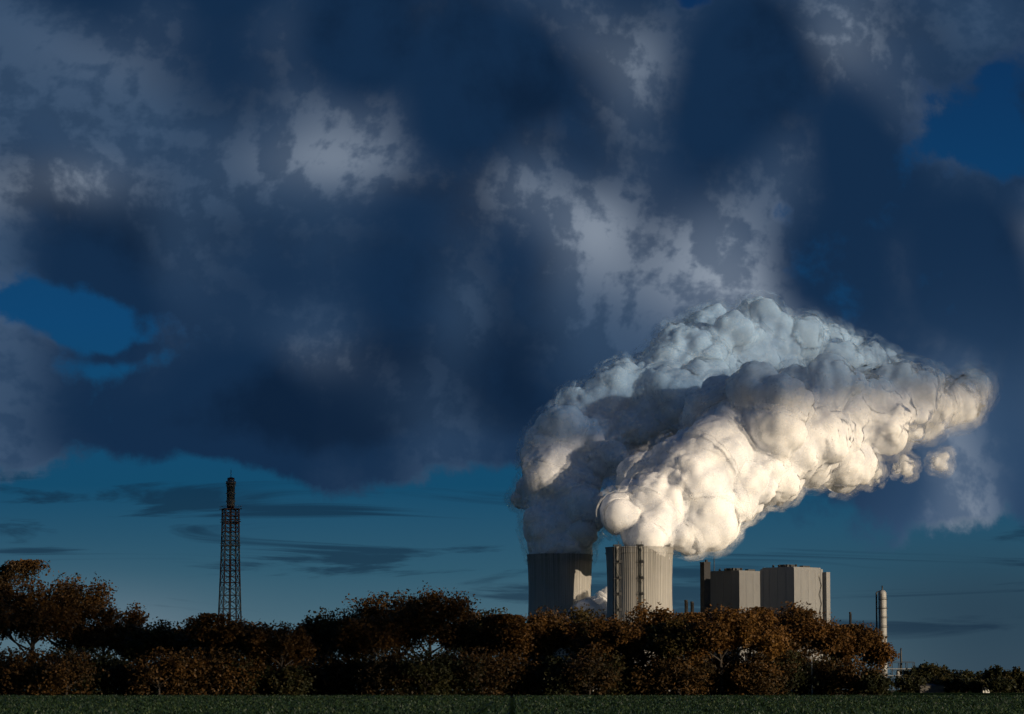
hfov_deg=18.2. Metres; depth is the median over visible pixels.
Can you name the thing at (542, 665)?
shrub
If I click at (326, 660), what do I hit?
shrub
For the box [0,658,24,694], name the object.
shrub
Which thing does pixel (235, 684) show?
shrub
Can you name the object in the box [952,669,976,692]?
tree
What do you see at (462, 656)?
shrub
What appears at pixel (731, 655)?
shrub
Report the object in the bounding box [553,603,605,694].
tree
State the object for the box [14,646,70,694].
shrub
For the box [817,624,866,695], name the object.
tree
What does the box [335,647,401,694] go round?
shrub
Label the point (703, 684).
shrub
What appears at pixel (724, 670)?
shrub
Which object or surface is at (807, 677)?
shrub
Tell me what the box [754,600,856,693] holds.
tree
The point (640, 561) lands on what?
riser duct
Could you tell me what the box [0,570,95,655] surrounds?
tree
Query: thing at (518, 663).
shrub
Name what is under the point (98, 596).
tree
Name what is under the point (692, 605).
stack
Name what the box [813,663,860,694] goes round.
shrub
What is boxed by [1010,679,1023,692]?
shrub
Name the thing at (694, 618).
tree
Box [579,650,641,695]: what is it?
shrub
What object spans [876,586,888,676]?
process column
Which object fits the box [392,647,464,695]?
shrub
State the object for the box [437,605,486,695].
tree
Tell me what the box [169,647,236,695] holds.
shrub
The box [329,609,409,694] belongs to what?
tree
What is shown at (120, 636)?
tree
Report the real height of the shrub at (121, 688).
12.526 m
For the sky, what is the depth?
60000.00 m
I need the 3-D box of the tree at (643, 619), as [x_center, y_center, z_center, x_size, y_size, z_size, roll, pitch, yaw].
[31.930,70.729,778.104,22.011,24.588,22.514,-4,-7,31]
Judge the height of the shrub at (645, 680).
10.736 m
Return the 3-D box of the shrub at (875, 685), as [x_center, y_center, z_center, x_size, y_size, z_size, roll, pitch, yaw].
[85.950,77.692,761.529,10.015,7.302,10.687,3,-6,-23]
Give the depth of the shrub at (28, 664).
762.96 m
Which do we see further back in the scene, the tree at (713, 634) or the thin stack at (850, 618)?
the thin stack at (850, 618)
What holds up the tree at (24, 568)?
on the ground
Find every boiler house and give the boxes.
[694,561,759,690]
[745,564,830,691]
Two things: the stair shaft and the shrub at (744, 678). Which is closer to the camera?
the shrub at (744, 678)
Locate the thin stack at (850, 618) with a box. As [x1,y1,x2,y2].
[849,612,851,660]
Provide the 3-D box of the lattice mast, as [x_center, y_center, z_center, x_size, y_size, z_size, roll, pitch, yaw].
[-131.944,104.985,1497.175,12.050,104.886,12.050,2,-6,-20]
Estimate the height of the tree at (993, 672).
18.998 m
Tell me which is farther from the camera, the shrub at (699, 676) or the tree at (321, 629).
the tree at (321, 629)
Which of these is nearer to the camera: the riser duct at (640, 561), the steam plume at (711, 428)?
the riser duct at (640, 561)
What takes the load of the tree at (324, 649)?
on the ground
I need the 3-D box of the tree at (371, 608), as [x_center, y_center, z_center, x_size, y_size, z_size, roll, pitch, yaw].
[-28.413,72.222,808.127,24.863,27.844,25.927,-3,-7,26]
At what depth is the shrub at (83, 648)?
772.83 m
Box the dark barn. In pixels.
[916,684,943,692]
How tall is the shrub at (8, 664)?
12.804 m
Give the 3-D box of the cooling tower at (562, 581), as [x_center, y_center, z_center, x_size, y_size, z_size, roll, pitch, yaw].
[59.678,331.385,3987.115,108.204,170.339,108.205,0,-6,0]
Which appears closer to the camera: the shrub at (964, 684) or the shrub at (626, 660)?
the shrub at (626, 660)
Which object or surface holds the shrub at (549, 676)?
on the ground
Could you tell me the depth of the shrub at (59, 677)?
757.48 m
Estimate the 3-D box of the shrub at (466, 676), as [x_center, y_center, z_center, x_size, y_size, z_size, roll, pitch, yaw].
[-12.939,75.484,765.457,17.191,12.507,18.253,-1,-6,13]
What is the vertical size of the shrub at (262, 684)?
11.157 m
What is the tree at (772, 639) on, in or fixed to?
on the ground
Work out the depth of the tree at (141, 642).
781.82 m
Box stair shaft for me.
[700,560,710,690]
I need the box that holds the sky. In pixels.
[0,0,1023,689]
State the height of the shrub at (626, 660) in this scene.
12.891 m
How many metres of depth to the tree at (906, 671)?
2160.28 m
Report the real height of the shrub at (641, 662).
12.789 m
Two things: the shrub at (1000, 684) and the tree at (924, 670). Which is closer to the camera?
the shrub at (1000, 684)
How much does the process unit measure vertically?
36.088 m
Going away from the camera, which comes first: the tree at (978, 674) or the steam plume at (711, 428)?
the tree at (978, 674)
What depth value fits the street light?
768.27 m
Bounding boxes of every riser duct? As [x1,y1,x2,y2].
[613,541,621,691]
[635,541,643,660]
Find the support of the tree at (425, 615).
on the ground
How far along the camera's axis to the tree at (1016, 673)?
2128.43 m
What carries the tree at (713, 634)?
on the ground
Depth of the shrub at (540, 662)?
776.50 m
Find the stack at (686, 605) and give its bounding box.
[684,600,687,659]
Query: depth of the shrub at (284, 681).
759.17 m
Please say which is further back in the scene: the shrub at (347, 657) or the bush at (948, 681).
the bush at (948, 681)
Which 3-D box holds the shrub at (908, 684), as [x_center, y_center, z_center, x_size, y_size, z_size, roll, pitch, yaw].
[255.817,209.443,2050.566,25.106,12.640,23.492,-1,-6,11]
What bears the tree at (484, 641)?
on the ground
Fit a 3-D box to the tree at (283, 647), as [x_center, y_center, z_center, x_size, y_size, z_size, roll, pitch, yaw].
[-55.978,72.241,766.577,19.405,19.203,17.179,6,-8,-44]
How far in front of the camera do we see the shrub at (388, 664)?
761.37 m
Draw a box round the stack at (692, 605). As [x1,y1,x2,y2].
[690,601,693,612]
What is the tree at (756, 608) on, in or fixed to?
on the ground
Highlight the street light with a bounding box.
[803,656,812,694]
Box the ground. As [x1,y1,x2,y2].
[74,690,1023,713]
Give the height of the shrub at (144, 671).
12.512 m
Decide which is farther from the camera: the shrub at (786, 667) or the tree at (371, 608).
the tree at (371, 608)
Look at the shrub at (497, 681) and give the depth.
760.70 m
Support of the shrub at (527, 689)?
on the ground
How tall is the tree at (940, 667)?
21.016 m
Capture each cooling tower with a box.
[527,553,592,690]
[605,546,673,691]
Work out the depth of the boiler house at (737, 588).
3941.96 m
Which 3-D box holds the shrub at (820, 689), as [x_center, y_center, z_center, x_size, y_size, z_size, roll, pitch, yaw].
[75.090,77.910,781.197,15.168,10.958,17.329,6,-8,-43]
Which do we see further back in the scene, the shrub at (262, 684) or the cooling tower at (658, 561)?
the cooling tower at (658, 561)
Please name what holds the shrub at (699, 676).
on the ground
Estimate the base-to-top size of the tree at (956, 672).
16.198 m
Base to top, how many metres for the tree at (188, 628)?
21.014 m
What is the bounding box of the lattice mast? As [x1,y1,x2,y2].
[217,477,242,693]
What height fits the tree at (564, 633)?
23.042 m
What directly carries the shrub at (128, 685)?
on the ground
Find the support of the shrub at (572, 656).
on the ground
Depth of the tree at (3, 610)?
777.05 m
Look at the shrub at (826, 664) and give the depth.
774.27 m
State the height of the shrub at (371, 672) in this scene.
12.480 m
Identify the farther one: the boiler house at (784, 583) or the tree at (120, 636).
the boiler house at (784, 583)
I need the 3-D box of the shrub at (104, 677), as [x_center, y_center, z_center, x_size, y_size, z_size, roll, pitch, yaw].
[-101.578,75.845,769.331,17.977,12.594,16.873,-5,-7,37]
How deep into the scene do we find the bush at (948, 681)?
2051.41 m
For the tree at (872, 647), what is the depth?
820.14 m
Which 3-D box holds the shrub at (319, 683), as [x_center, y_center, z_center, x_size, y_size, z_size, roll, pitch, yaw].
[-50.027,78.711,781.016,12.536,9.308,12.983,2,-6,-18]
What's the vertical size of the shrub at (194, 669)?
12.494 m
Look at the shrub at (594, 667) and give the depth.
756.71 m
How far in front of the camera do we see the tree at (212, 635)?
766.42 m
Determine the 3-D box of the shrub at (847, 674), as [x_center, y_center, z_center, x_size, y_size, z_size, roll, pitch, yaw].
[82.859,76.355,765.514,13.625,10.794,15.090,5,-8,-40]
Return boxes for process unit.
[887,648,914,691]
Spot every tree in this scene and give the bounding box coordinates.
[0,558,50,610]
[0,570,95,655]
[0,573,18,631]
[17,571,118,655]
[67,596,149,657]
[104,620,165,663]
[117,616,194,689]
[169,615,218,687]
[193,612,263,694]
[227,616,275,663]
[241,618,321,693]
[288,615,336,663]
[301,606,367,694]
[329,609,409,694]
[342,589,437,654]
[380,581,482,659]
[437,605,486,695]
[438,607,519,660]
[475,614,554,691]
[523,605,587,661]
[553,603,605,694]
[570,614,651,681]
[599,597,684,694]
[642,612,708,695]
[668,612,714,694]
[680,603,764,694]
[706,608,794,694]
[740,606,818,639]
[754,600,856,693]
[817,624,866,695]
[837,621,899,674]
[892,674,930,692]
[899,665,917,677]
[909,660,939,679]
[928,663,948,677]
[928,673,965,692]
[932,666,951,677]
[939,669,977,692]
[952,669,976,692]
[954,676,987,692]
[969,670,997,692]
[981,664,1010,680]
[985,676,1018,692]
[1007,666,1023,692]
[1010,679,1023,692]
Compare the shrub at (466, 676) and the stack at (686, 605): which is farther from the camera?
the stack at (686, 605)
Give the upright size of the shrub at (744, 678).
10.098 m
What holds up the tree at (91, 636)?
on the ground
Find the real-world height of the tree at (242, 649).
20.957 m
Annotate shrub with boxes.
[0,646,22,694]
[0,646,69,694]
[0,647,39,694]
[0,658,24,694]
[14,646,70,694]
[27,646,109,695]
[48,646,122,694]
[61,646,133,694]
[75,647,140,694]
[98,661,137,694]
[121,646,198,695]
[121,668,157,695]
[139,651,178,695]
[150,647,223,695]
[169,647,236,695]
[190,647,277,695]
[224,652,278,695]
[265,665,316,695]
[290,661,327,694]
[292,646,364,695]
[321,649,388,694]
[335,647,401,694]
[347,647,426,695]
[370,647,439,694]
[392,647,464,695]
[406,647,472,694]
[423,646,491,695]
[431,646,496,694]
[438,646,524,695]
[471,648,532,694]
[486,655,539,697]
[510,647,568,695]
[520,651,566,694]
[530,655,588,695]
[545,646,597,694]
[559,647,628,695]
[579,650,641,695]
[597,654,651,694]
[613,648,666,694]
[626,654,691,695]
[645,654,704,694]
[651,648,721,695]
[690,656,727,694]
[694,655,745,694]
[704,646,774,694]
[724,656,787,695]
[738,649,807,694]
[767,650,823,695]
[780,647,842,694]
[803,654,848,694]
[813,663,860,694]
[821,654,889,694]
[849,668,895,695]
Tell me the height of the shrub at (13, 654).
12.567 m
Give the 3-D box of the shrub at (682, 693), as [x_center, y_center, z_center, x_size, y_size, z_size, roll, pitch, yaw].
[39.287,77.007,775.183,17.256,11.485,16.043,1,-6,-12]
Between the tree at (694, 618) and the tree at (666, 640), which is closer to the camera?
the tree at (666, 640)
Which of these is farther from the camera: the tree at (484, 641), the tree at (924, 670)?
the tree at (924, 670)
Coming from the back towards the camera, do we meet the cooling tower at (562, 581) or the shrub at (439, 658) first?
the cooling tower at (562, 581)
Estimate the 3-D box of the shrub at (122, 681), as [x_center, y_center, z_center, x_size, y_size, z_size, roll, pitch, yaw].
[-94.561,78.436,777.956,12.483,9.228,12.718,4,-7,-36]
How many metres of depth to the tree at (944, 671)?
2082.79 m
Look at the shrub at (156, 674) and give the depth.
771.92 m
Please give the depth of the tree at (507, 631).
777.53 m
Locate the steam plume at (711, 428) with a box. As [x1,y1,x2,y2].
[510,296,987,554]
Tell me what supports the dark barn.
on the ground
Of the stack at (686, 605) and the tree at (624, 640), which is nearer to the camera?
the tree at (624, 640)

